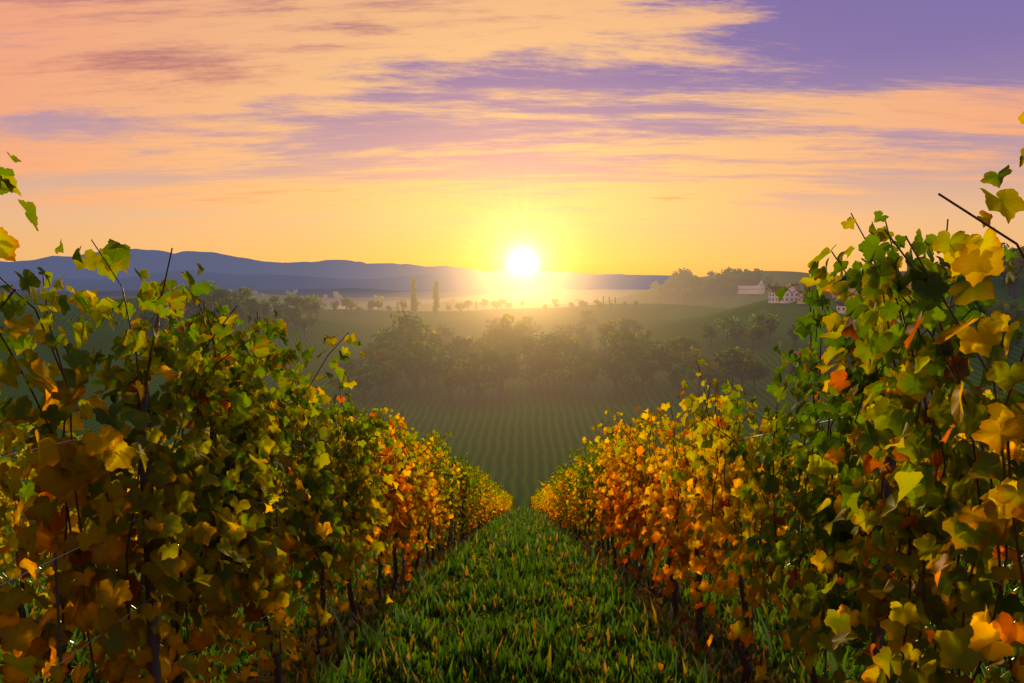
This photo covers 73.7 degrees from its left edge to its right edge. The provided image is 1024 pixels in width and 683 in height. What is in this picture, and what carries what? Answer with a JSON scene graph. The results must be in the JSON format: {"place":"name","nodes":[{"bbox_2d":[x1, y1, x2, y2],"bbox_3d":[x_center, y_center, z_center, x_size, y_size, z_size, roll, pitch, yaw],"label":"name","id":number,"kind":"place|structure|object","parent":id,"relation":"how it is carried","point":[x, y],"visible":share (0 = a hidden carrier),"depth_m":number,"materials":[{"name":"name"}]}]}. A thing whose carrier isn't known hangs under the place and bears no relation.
{"place":"outdoors","nodes":[
{"label":"outdoors","id":0,"kind":"place"},
{"bbox_2d":[0,249,1023,682],"bbox_3d":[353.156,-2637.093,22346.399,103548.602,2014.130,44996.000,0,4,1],"label":"terrain","id":1,"kind":"structure","parent":0,"point":[518,441],"depth_m":370.20,"materials":[{"name":"green plant"}]},
{"bbox_2d":[338,303,347,308],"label":"house","id":2,"kind":"structure","parent":1,"relation":"on","point":[341,307],"depth_m":1358.12,"materials":[{"name":"white paint"}]},
{"bbox_2d":[36,368,897,682],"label":"trellis posts","id":3,"kind":"object","parent":1,"relation":"on","point":[154,668],"visible":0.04,"depth_m":2.76,"materials":[{"name":"brown wood"}]},
{"bbox_2d":[14,484,966,682],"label":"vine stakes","id":4,"kind":"object","parent":1,"relation":"on","point":[186,611],"visible":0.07,"depth_m":4.22,"materials":[{"name":"brown wood"}]},
{"bbox_2d":[0,413,1023,682],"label":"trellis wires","id":5,"kind":"object","parent":4,"relation":"attached to","point":[316,545],"visible":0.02,"depth_m":2.78,"materials":[{"name":"grey metal"}]},
{"bbox_2d":[0,453,1014,544],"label":"vine leaves","id":6,"kind":"object","parent":1,"relation":"on","point":[503,502],"visible":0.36,"depth_m":38.23,"materials":[{"name":"yellow plant"}]},
{"bbox_2d":[504,303,512,308],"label":"house","id":7,"kind":"structure","parent":1,"relation":"on","point":[506,307],"depth_m":648.59,"materials":[{"name":"white paint"}]},
{"bbox_2d":[0,111,1023,682],"bbox_3d":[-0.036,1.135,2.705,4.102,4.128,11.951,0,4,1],"label":"vine leaves","id":8,"kind":"object","parent":1,"relation":"on","point":[90,465],"visible":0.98,"depth_m":2.64,"materials":[{"name":"green plant"}]},
{"bbox_2d":[0,501,1023,682],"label":"lane grass","id":9,"kind":"structure","parent":1,"relation":"on","point":[518,540],"depth_m":5.80,"materials":[{"name":"green plant"}]},
{"bbox_2d":[15,508,1023,682],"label":"vine trunks","id":10,"kind":"object","parent":1,"relation":"on","point":[745,675],"visible":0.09,"depth_m":6.15,"materials":[{"name":"brown wood"}]},
{"bbox_2d":[142,251,1022,406],"bbox_3d":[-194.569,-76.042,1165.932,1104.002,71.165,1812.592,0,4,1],"label":"tree trunks","id":11,"kind":"object","parent":1,"relation":"on","point":[477,391],"visible":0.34,"depth_m":287.80,"materials":[{"name":"brown plant"}]},
{"bbox_2d":[738,280,764,293],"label":"house","id":12,"kind":"structure","parent":1,"relation":"on","point":[757,287],"depth_m":785.77,"materials":[{"name":"white paint"}]},
{"bbox_2d":[734,365,769,378],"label":"shed","id":13,"kind":"structure","parent":1,"relation":"on","point":[746,375],"depth_m":292.46,"materials":[{"name":"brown wood"}]},
{"bbox_2d":[768,285,799,302],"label":"house","id":14,"kind":"structure","parent":1,"relation":"on","point":[790,295],"depth_m":395.37,"materials":[{"name":"paint"}]},
{"bbox_2d":[788,351,832,375],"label":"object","id":15,"kind":"object","parent":1,"relation":"on","point":[791,366],"visible":0.18,"depth_m":291.91,"materials":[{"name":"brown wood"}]},
{"bbox_2d":[836,302,845,313],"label":"house","id":16,"kind":"structure","parent":1,"relation":"on","point":[841,308],"depth_m":360.59,"materials":[{"name":"white paint"}]},
{"bbox_2d":[847,288,865,303],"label":"house","id":17,"kind":"structure","parent":1,"relation":"on","point":[853,290],"depth_m":367.16,"materials":[{"name":"beige paint"}]},
{"bbox_2d":[899,271,911,296],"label":"yellow house","id":18,"kind":"structure","parent":1,"relation":"on","point":[902,273],"depth_m":356.54,"materials":[{"name":"paint"}]},
{"bbox_2d":[908,392,930,581],"bbox_3d":[4.519,1.695,7.676,0.190,2.300,0.165,0,4,1],"label":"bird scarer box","id":19,"kind":"object","parent":1,"relation":"on","point":[927,397],"visible":0.09,"depth_m":7.53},
{"bbox_2d":[0,193,1023,682],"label":"vine shoots","id":20,"kind":"object","parent":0,"point":[176,605],"visible":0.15,"depth_m":2.62,"materials":[{"name":"brown plant"}]},
{"bbox_2d":[0,0,1023,276],"label":"sky","id":21,"kind":"structure","parent":0,"point":[628,137],"materials":[{"name":"orange"}]},
{"bbox_2d":[138,238,1023,392],"bbox_3d":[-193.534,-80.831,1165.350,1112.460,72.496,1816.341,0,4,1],"label":"trees","id":22,"kind":"object","parent":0,"point":[415,349],"visible":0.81,"depth_m":307.12,"materials":[{"name":"green plant"}]},
{"bbox_2d":[796,293,825,303],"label":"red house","id":23,"kind":"structure","parent":0,"point":[800,298],"depth_m":385.67,"materials":[{"name":"beige paint"}]}
]}

